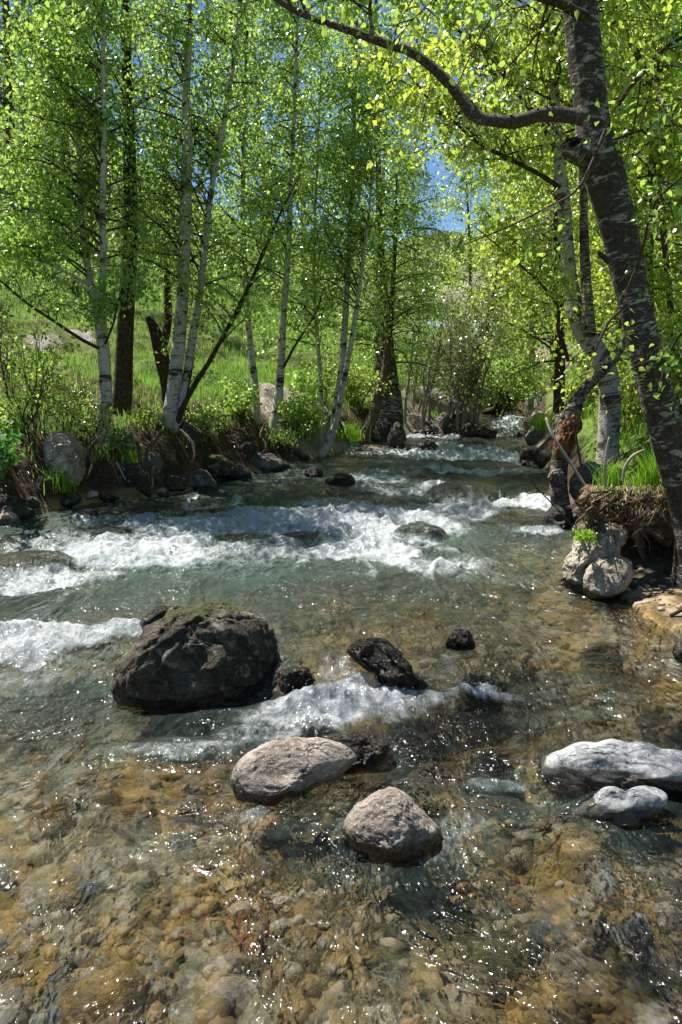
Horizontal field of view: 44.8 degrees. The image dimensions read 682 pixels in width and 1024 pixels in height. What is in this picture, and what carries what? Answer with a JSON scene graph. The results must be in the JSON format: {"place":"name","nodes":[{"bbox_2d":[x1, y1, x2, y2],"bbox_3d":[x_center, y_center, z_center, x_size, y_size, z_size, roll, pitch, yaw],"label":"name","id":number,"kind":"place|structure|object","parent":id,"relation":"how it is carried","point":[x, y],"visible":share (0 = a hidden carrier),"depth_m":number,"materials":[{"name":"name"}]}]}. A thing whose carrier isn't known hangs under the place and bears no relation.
{"place":"outdoors","nodes":[
{"label":"outdoors","id":0,"kind":"place"},
{"bbox_2d":[0,346,443,462],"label":"tall grass","id":1,"kind":"structure","parent":0,"point":[157,388],"depth_m":9.45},
{"bbox_2d":[0,0,675,333],"label":"sky","id":2,"kind":"structure","parent":0,"point":[431,168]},
{"bbox_2d":[0,77,681,1023],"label":"ground","id":3,"kind":"structure","parent":0,"point":[150,849],"depth_m":4.25,"materials":[{"name":"soil"}]},
{"bbox_2d":[0,419,24,479],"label":"herb clump","id":4,"kind":"object","parent":3,"relation":"on","point":[9,456],"visible":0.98,"depth_m":6.96,"materials":[{"name":"green plant"}]},
{"bbox_2d":[0,291,37,397],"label":"shrub","id":5,"kind":"object","parent":3,"relation":"on","point":[4,331],"visible":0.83,"depth_m":8.15,"materials":[{"name":"green plant"}]},
{"bbox_2d":[11,894,41,916],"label":"bed stone","id":6,"kind":"object","parent":3,"relation":"on","point":[24,902],"visible":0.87,"depth_m":2.75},
{"bbox_2d":[0,0,66,147],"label":"background birch","id":7,"kind":"object","parent":3,"relation":"on","point":[16,11],"visible":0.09,"depth_m":24.80,"materials":[{"name":"green plant"}]},
{"bbox_2d":[0,562,73,619],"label":"submerged rock","id":8,"kind":"object","parent":3,"relation":"on","point":[36,598],"visible":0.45,"depth_m":5.62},
{"bbox_2d":[0,327,80,434],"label":"shrub","id":9,"kind":"object","parent":3,"relation":"on","point":[37,394],"visible":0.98,"depth_m":7.66,"materials":[{"name":"green plant"}]},
{"bbox_2d":[0,0,96,161],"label":"birch","id":10,"kind":"object","parent":3,"relation":"on","point":[5,101],"visible":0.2,"depth_m":22.45,"materials":[{"name":"green plant"}]},
{"bbox_2d":[26,804,74,838],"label":"bed stone","id":11,"kind":"object","parent":3,"relation":"on","point":[51,821],"visible":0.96,"depth_m":3.24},
{"bbox_2d":[44,971,75,990],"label":"bed stone","id":12,"kind":"object","parent":3,"relation":"on","point":[64,981],"visible":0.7,"depth_m":2.43,"materials":[{"name":"stone"}]},
{"bbox_2d":[43,431,85,486],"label":"boulder","id":13,"kind":"object","parent":3,"relation":"on","point":[64,450],"visible":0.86,"depth_m":7.62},
{"bbox_2d":[41,376,98,431],"bbox_3d":[-2.648,-1.066,8.282,0.568,0.637,1.495,-2,10,-10],"label":"shrub","id":14,"kind":"object","parent":3,"relation":"on","point":[76,398],"visible":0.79,"depth_m":8.00,"materials":[{"name":"green plant"}]},
{"bbox_2d":[0,0,173,445],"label":"birch","id":15,"kind":"object","parent":3,"relation":"on","point":[68,26],"visible":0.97,"depth_m":7.60,"materials":[{"name":"green plant"}]},
{"bbox_2d":[76,880,102,905],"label":"bed stone","id":16,"kind":"object","parent":3,"relation":"on","point":[92,890],"visible":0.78,"depth_m":2.82,"materials":[{"name":"stone"}]},
{"bbox_2d":[66,399,117,444],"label":"shrub","id":17,"kind":"object","parent":3,"relation":"on","point":[93,421],"visible":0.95,"depth_m":7.80,"materials":[{"name":"green plant"}]},
{"bbox_2d":[50,964,149,1023],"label":"bed stone","id":18,"kind":"object","parent":3,"relation":"on","point":[115,993],"visible":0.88,"depth_m":2.33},
{"bbox_2d":[99,420,138,457],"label":"herb clump","id":19,"kind":"object","parent":3,"relation":"on","point":[113,436],"visible":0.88,"depth_m":7.67,"materials":[{"name":"green plant"}]},
{"bbox_2d":[0,0,242,415],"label":"dark tree","id":20,"kind":"object","parent":3,"relation":"on","point":[122,388],"visible":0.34,"depth_m":8.34,"materials":[{"name":"green plant"}]},
{"bbox_2d":[64,0,178,176],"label":"background birch","id":21,"kind":"object","parent":3,"relation":"on","point":[144,27],"visible":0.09,"depth_m":26.91,"materials":[{"name":"green plant"}]},
{"bbox_2d":[107,803,156,836],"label":"bed stone","id":22,"kind":"object","parent":3,"relation":"on","point":[130,820],"visible":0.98,"depth_m":3.27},
{"bbox_2d":[131,894,154,916],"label":"bed stone","id":23,"kind":"object","parent":3,"relation":"on","point":[142,905],"visible":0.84,"depth_m":2.79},
{"bbox_2d":[127,404,167,433],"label":"shrub","id":24,"kind":"object","parent":3,"relation":"on","point":[141,418],"visible":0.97,"depth_m":8.12,"materials":[{"name":"green plant"}]},
{"bbox_2d":[143,980,167,1007],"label":"bed stone","id":25,"kind":"object","parent":3,"relation":"on","point":[158,989],"visible":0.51,"depth_m":2.43,"materials":[{"name":"stone"}]},
{"bbox_2d":[115,0,201,408],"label":"tree","id":26,"kind":"object","parent":3,"relation":"on","point":[162,365],"visible":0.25,"depth_m":9.08,"materials":[{"name":"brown plant"}]},
{"bbox_2d":[0,397,323,494],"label":"dead grass","id":27,"kind":"structure","parent":3,"relation":"on","point":[238,424],"depth_m":8.62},
{"bbox_2d":[169,833,198,862],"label":"bed stone","id":28,"kind":"object","parent":3,"relation":"on","point":[184,848],"visible":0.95,"depth_m":3.14,"materials":[{"name":"stone"}]},
{"bbox_2d":[67,0,321,432],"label":"birch","id":29,"kind":"object","parent":3,"relation":"on","point":[180,390],"visible":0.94,"depth_m":8.38,"materials":[{"name":"green plant"}]},
{"bbox_2d":[111,601,283,722],"bbox_3d":[-0.718,0.766,4.228,0.850,0.636,0.711,0,10,0],"label":"boulder","id":30,"kind":"object","parent":3,"relation":"on","point":[203,656],"visible":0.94,"depth_m":3.98,"materials":[{"name":"stone"}]},
{"bbox_2d":[188,469,219,492],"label":"rock","id":31,"kind":"object","parent":3,"relation":"on","point":[203,480],"visible":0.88,"depth_m":8.37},
{"bbox_2d":[183,399,230,433],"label":"shrub","id":32,"kind":"object","parent":3,"relation":"on","point":[209,413],"visible":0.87,"depth_m":8.96,"materials":[{"name":"green plant"}]},
{"bbox_2d":[200,976,250,1012],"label":"bed stone","id":33,"kind":"object","parent":3,"relation":"on","point":[235,990],"visible":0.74,"depth_m":2.47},
{"bbox_2d":[168,0,299,421],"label":"birch","id":34,"kind":"object","parent":3,"relation":"on","point":[248,327],"visible":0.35,"depth_m":9.83,"materials":[{"name":"green plant"}]},
{"bbox_2d":[208,376,261,421],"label":"shrub","id":35,"kind":"object","parent":3,"relation":"on","point":[236,399],"visible":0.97,"depth_m":9.61,"materials":[{"name":"green plant"}]},
{"bbox_2d":[0,161,492,439],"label":"meadow grass","id":36,"kind":"structure","parent":3,"relation":"on","point":[74,361],"depth_m":12.48,"materials":[{"name":"plant"}]},
{"bbox_2d":[222,932,270,972],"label":"bed stone","id":37,"kind":"object","parent":3,"relation":"on","point":[247,952],"visible":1,"depth_m":2.62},
{"bbox_2d":[178,0,343,298],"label":"background birch","id":38,"kind":"object","parent":3,"relation":"on","point":[254,181],"visible":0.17,"depth_m":21.31,"materials":[{"name":"green plant"}]},
{"bbox_2d":[251,452,289,474],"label":"rock","id":39,"kind":"object","parent":3,"relation":"on","point":[267,462],"visible":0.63,"depth_m":9.34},
{"bbox_2d":[197,0,345,430],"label":"birch","id":40,"kind":"object","parent":3,"relation":"on","point":[279,383],"visible":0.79,"depth_m":9.85,"materials":[{"name":"green plant"}]},
{"bbox_2d":[260,423,300,451],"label":"shrub","id":41,"kind":"object","parent":3,"relation":"on","point":[277,434],"visible":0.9,"depth_m":9.48,"materials":[{"name":"green plant"}]},
{"bbox_2d":[216,0,368,315],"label":"background birch","id":42,"kind":"object","parent":3,"relation":"on","point":[299,140],"visible":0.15,"depth_m":20.12,"materials":[{"name":"green plant"}]},
{"bbox_2d":[244,4,348,438],"bbox_3d":[-0.587,-3.493,10.514,1.346,5.592,1.882,6,12,32],"label":"birch","id":43,"kind":"object","parent":3,"relation":"on","point":[310,217],"visible":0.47,"depth_m":10.35,"materials":[{"name":"green plant"}]},
{"bbox_2d":[277,535,320,571],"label":"submerged rock","id":44,"kind":"object","parent":3,"relation":"on","point":[291,568],"visible":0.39,"depth_m":6.51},
{"bbox_2d":[274,391,328,439],"bbox_3d":[-0.481,-1.216,10.294,0.663,0.580,1.129,0,10,0],"label":"shrub","id":45,"kind":"object","parent":3,"relation":"on","point":[302,414],"visible":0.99,"depth_m":10.09,"materials":[{"name":"green plant"}]},
{"bbox_2d":[284,924,322,949],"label":"bed stone","id":46,"kind":"object","parent":3,"relation":"on","point":[301,936],"visible":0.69,"depth_m":2.70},
{"bbox_2d":[284,368,346,406],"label":"shrub","id":47,"kind":"object","parent":3,"relation":"on","point":[310,385],"visible":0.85,"depth_m":10.54,"materials":[{"name":"green plant"}]},
{"bbox_2d":[300,976,338,1005],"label":"bed stone","id":48,"kind":"object","parent":3,"relation":"on","point":[318,988],"visible":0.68,"depth_m":2.50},
{"bbox_2d":[324,471,355,491],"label":"rock","id":49,"kind":"object","parent":3,"relation":"on","point":[339,480],"visible":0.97,"depth_m":8.48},
{"bbox_2d":[0,523,681,1023],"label":"gravel","id":50,"kind":"structure","parent":3,"relation":"on","point":[502,843],"depth_m":2.95,"materials":[{"name":"gravel"}]},
{"bbox_2d":[271,0,411,458],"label":"birch","id":51,"kind":"object","parent":3,"relation":"on","point":[352,188],"visible":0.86,"depth_m":9.93,"materials":[{"name":"green plant"}]},
{"bbox_2d":[325,351,400,409],"bbox_3d":[0.244,-1.901,11.938,1.085,0.915,2.417,0,10,0],"label":"shrub","id":52,"kind":"object","parent":3,"relation":"on","point":[356,382],"visible":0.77,"depth_m":11.62,"materials":[{"name":"green plant"}]},
{"bbox_2d":[361,945,401,976],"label":"bed stone","id":53,"kind":"object","parent":3,"relation":"on","point":[381,959],"visible":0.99,"depth_m":2.61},
{"bbox_2d":[288,0,475,450],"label":"old tree","id":54,"kind":"object","parent":3,"relation":"on","point":[391,413],"visible":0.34,"depth_m":11.38,"materials":[{"name":"green plant"}]},
{"bbox_2d":[324,0,439,327],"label":"background birch","id":55,"kind":"object","parent":3,"relation":"on","point":[403,177],"visible":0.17,"depth_m":24.42,"materials":[{"name":"green plant"}]},
{"bbox_2d":[387,422,405,458],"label":"rock","id":56,"kind":"object","parent":3,"relation":"on","point":[396,437],"visible":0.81,"depth_m":10.99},
{"bbox_2d":[335,147,464,445],"bbox_3d":[0.797,-2.721,11.135,1.885,4.079,1.868,-3,10,-14],"label":"leaning tree","id":57,"kind":"object","parent":3,"relation":"on","point":[374,411],"visible":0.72,"depth_m":11.10,"materials":[{"name":"green plant"}]},
{"bbox_2d":[391,895,435,927],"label":"bed stone","id":58,"kind":"object","parent":3,"relation":"on","point":[404,911],"visible":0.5,"depth_m":2.85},
{"bbox_2d":[364,108,464,340],"bbox_3d":[2.395,-8.893,26.101,3.456,7.592,3.786,4,11,19],"label":"background birch","id":59,"kind":"object","parent":3,"relation":"on","point":[421,190],"visible":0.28,"depth_m":25.59,"materials":[{"name":"green plant"}]},
{"bbox_2d":[152,0,681,589],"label":"black birch","id":60,"kind":"object","parent":3,"relation":"on","point":[592,150],"visible":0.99,"depth_m":4.75,"materials":[{"name":"green plant"}]},
{"bbox_2d":[387,802,452,877],"bbox_3d":[0.271,1.225,3.116,0.294,0.300,0.228,0,10,0],"label":"submerged rock","id":61,"kind":"object","parent":3,"relation":"on","point":[430,865],"visible":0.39,"depth_m":3.04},
{"bbox_2d":[401,528,446,567],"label":"submerged rock","id":62,"kind":"object","parent":3,"relation":"on","point":[432,534],"visible":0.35,"depth_m":6.63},
{"bbox_2d":[403,479,462,504],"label":"submerged rock","id":63,"kind":"object","parent":3,"relation":"on","point":[414,500],"visible":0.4,"depth_m":8.55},
{"bbox_2d":[393,295,476,432],"bbox_3d":[1.380,-2.200,12.468,1.426,2.070,1.676,0,10,0],"label":"grey shrub","id":64,"kind":"object","parent":3,"relation":"on","point":[430,384],"visible":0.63,"depth_m":12.33,"materials":[{"name":"green plant"}]},
{"bbox_2d":[421,721,449,742],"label":"bed stone","id":65,"kind":"object","parent":3,"relation":"on","point":[441,736],"visible":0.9,"depth_m":4.01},
{"bbox_2d":[427,491,504,517],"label":"submerged rock","id":66,"kind":"object","parent":3,"relation":"on","point":[465,495],"visible":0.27,"depth_m":8.08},
{"bbox_2d":[421,118,516,327],"bbox_3d":[4.464,-9.653,29.701,3.757,9.105,4.349,-2,10,-12],"label":"background tree","id":67,"kind":"object","parent":3,"relation":"on","point":[455,203],"visible":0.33,"depth_m":29.24,"materials":[{"name":"green plant"}]},
{"bbox_2d":[417,275,537,429],"bbox_3d":[2.092,-2.483,13.280,1.726,2.366,3.437,0,10,0],"label":"willow thicket","id":68,"kind":"object","parent":3,"relation":"on","point":[464,365],"visible":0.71,"depth_m":12.59,"materials":[{"name":"green plant"}]},
{"bbox_2d":[441,143,516,337],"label":"background birch","id":69,"kind":"object","parent":3,"relation":"on","point":[491,212],"visible":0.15,"depth_m":36.48,"materials":[{"name":"green plant"}]},
{"bbox_2d":[455,673,505,728],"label":"submerged rock","id":70,"kind":"object","parent":3,"relation":"on","point":[473,706],"visible":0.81,"depth_m":4.00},
{"bbox_2d":[419,216,548,423],"bbox_3d":[2.287,-2.807,12.959,1.864,3.571,1.978,5,11,25],"label":"leaning tree","id":71,"kind":"object","parent":3,"relation":"on","point":[453,419],"visible":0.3,"depth_m":12.90,"materials":[{"name":"green plant"}]},
{"bbox_2d":[435,932,540,1006],"bbox_3d":[0.456,1.408,2.556,0.334,0.196,0.297,0,10,0],"label":"bed stone","id":72,"kind":"object","parent":3,"relation":"on","point":[499,984],"visible":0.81,"depth_m":2.48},
{"bbox_2d":[434,110,548,359],"bbox_3d":[5.472,-8.430,26.971,3.559,8.626,4.120,6,12,30],"label":"background tree","id":73,"kind":"object","parent":3,"relation":"on","point":[500,200],"visible":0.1,"depth_m":27.15,"materials":[{"name":"green plant"}]},
{"bbox_2d":[464,757,524,820],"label":"submerged rock","id":74,"kind":"object","parent":3,"relation":"on","point":[494,767],"visible":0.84,"depth_m":3.36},
{"bbox_2d":[475,865,519,896],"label":"bed stone","id":75,"kind":"object","parent":3,"relation":"on","point":[499,881],"visible":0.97,"depth_m":2.96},
{"bbox_2d":[333,0,681,468],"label":"birch","id":76,"kind":"object","parent":3,"relation":"on","point":[579,306],"visible":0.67,"depth_m":6.95,"materials":[{"name":"green plant"}]},
{"bbox_2d":[474,349,546,419],"bbox_3d":[2.809,-2.138,14.663,1.599,1.493,2.352,2,10,11],"label":"dark bush","id":77,"kind":"object","parent":3,"relation":"on","point":[511,397],"visible":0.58,"depth_m":14.24,"materials":[{"name":"green plant"}]},
{"bbox_2d":[454,27,604,415],"bbox_3d":[3.383,-5.155,15.402,3.264,7.170,3.576,-6,12,-32],"label":"background birch","id":78,"kind":"object","parent":3,"relation":"on","point":[529,405],"visible":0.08,"depth_m":15.33,"materials":[{"name":"green plant"}]},
{"bbox_2d":[503,521,560,544],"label":"submerged rock","id":79,"kind":"object","parent":3,"relation":"on","point":[520,536],"visible":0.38,"depth_m":6.95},
{"bbox_2d":[460,1,632,431],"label":"dark tree","id":80,"kind":"object","parent":3,"relation":"on","point":[502,333],"visible":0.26,"depth_m":11.19,"materials":[{"name":"green plant"}]},
{"bbox_2d":[530,919,566,946],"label":"bed stone","id":81,"kind":"object","parent":3,"relation":"on","point":[549,925],"visible":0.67,"depth_m":2.63,"materials":[{"name":"stone"}]},
{"bbox_2d":[544,505,570,529],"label":"rock","id":82,"kind":"object","parent":3,"relation":"on","point":[553,516],"visible":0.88,"depth_m":6.93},
{"bbox_2d":[472,2,681,370],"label":"background tree","id":83,"kind":"object","parent":3,"relation":"on","point":[547,226],"visible":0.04,"depth_m":13.28,"materials":[{"name":"green plant"}]},
{"bbox_2d":[486,0,681,367],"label":"background tree","id":84,"kind":"object","parent":3,"relation":"on","point":[573,225],"visible":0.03,"depth_m":11.48,"materials":[{"name":"green plant"}]},
{"bbox_2d":[547,336,626,530],"bbox_3d":[2.099,-0.650,7.114,0.800,2.014,0.280,-6,12,-31],"label":"broken birch","id":85,"kind":"object","parent":3,"relation":"on","point":[559,463],"visible":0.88,"depth_m":7.00,"materials":[{"name":"brown plant"}]},
{"bbox_2d":[569,461,608,499],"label":"rock","id":86,"kind":"object","parent":3,"relation":"on","point":[575,487],"visible":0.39,"depth_m":6.93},
{"bbox_2d":[560,519,632,601],"bbox_3d":[1.657,0.313,5.355,0.451,0.527,0.464,0,10,0],"label":"boulder","id":87,"kind":"object","parent":3,"relation":"on","point":[579,559],"visible":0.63,"depth_m":5.25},
{"bbox_2d":[578,644,623,684],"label":"submerged rock","id":88,"kind":"object","parent":3,"relation":"on","point":[604,649],"visible":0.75,"depth_m":4.42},
{"bbox_2d":[537,739,681,799],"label":"rock","id":89,"kind":"object","parent":3,"relation":"on","point":[577,770],"visible":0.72,"depth_m":3.16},
{"bbox_2d":[538,0,681,425],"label":"slim tree","id":90,"kind":"object","parent":3,"relation":"on","point":[649,250],"visible":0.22,"depth_m":8.12,"materials":[{"name":"green plant"}]},
{"bbox_2d":[540,0,681,439],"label":"slim tree","id":91,"kind":"object","parent":3,"relation":"on","point":[666,276],"visible":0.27,"depth_m":7.92,"materials":[{"name":"green plant"}]},
{"bbox_2d":[588,355,641,422],"bbox_3d":[3.163,-1.336,8.731,1.164,0.850,2.244,9,13,41],"label":"shrub","id":92,"kind":"object","parent":3,"relation":"on","point":[632,394],"visible":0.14,"depth_m":8.13,"materials":[{"name":"green plant"}]},
{"bbox_2d":[571,786,667,830],"bbox_3d":[1.020,1.073,3.017,0.314,0.191,0.219,5,11,27],"label":"rock","id":93,"kind":"object","parent":3,"relation":"on","point":[631,808],"visible":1,"depth_m":2.94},
{"bbox_2d":[567,480,673,562],"bbox_3d":[1.902,0.067,5.545,0.903,0.545,0.990,0,10,0],"label":"root clump","id":94,"kind":"object","parent":3,"relation":"on","point":[656,526],"visible":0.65,"depth_m":5.30,"materials":[{"name":"soil"}]},
{"bbox_2d":[586,453,639,495],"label":"grass tuft","id":95,"kind":"object","parent":94,"relation":"on","point":[613,478],"visible":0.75,"depth_m":5.36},
{"bbox_2d":[581,484,669,518],"bbox_3d":[1.849,-0.065,5.306,0.726,0.273,0.398,0,10,0],"label":"straw","id":96,"kind":"object","parent":94,"relation":"on","point":[627,494],"visible":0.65,"depth_m":5.27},
{"bbox_2d":[624,440,663,493],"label":"grass tuft","id":97,"kind":"object","parent":94,"relation":"on","point":[652,477],"visible":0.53,"depth_m":5.36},
{"bbox_2d":[564,341,681,468],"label":"bank grass","id":98,"kind":"structure","parent":3,"relation":"on","point":[637,425],"depth_m":8.06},
{"bbox_2d":[618,917,653,948],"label":"bed stone","id":99,"kind":"object","parent":3,"relation":"on","point":[630,933],"visible":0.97,"depth_m":2.55,"materials":[{"name":"stone"}]},
{"bbox_2d":[621,294,681,424],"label":"shrub","id":100,"kind":"object","parent":3,"relation":"on","point":[667,332],"visible":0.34,"depth_m":7.38,"materials":[{"name":"green plant"}]},
{"bbox_2d":[641,981,668,1012],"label":"bed stone","id":101,"kind":"object","parent":3,"relation":"on","point":[654,997],"visible":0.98,"depth_m":2.30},
{"bbox_2d":[0,364,681,1023],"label":"stream water","id":102,"kind":"structure","parent":0,"point":[354,696],"depth_m":5.95,"materials":[{"name":"liquid"}]},
{"bbox_2d":[117,458,148,486],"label":"rock","id":103,"kind":"object","parent":102,"relation":"on","point":[134,475],"visible":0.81,"depth_m":7.99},
{"bbox_2d":[140,605,183,628],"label":"rock","id":104,"kind":"object","parent":102,"relation":"on","point":[155,614],"visible":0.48,"depth_m":4.55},
{"bbox_2d":[204,455,231,477],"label":"rock","id":105,"kind":"object","parent":102,"relation":"on","point":[218,466],"visible":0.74,"depth_m":8.69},
{"bbox_2d":[1,415,563,750],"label":"spray","id":106,"kind":"object","parent":102,"relation":"on","point":[321,521],"visible":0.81,"depth_m":6.96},
{"bbox_2d":[230,737,356,807],"bbox_3d":[-0.193,1.001,3.232,0.487,0.274,0.325,-5,11,-28],"label":"rock","id":107,"kind":"object","parent":102,"relation":"on","point":[272,773],"visible":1,"depth_m":3.11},
{"bbox_2d":[277,666,316,694],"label":"rock","id":108,"kind":"object","parent":102,"relation":"on","point":[296,677],"visible":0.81,"depth_m":4.00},
{"bbox_2d":[326,729,389,775],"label":"rock","id":109,"kind":"object","parent":102,"relation":"on","point":[369,749],"visible":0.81,"depth_m":3.35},
{"bbox_2d":[346,637,428,700],"bbox_3d":[0.234,0.757,4.017,0.412,0.304,0.286,6,12,32],"label":"rock","id":110,"kind":"object","parent":102,"relation":"on","point":[384,661],"visible":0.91,"depth_m":3.92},
{"bbox_2d":[341,786,442,867],"bbox_3d":[0.174,1.093,2.874,0.338,0.290,0.316,6,12,30],"label":"rock","id":111,"kind":"object","parent":102,"relation":"on","point":[391,825],"visible":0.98,"depth_m":2.76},
{"bbox_2d":[444,629,475,654],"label":"rock","id":112,"kind":"object","parent":102,"relation":"on","point":[461,640],"visible":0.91,"depth_m":4.27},
{"bbox_2d":[583,557,632,599],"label":"rock","id":113,"kind":"object","parent":102,"relation":"on","point":[609,578],"visible":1,"depth_m":5.10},
{"bbox_2d":[331,202,681,321],"bbox_3d":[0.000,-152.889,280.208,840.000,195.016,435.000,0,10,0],"label":"mountain","id":114,"kind":"structure","parent":0,"point":[464,277],"depth_m":251.53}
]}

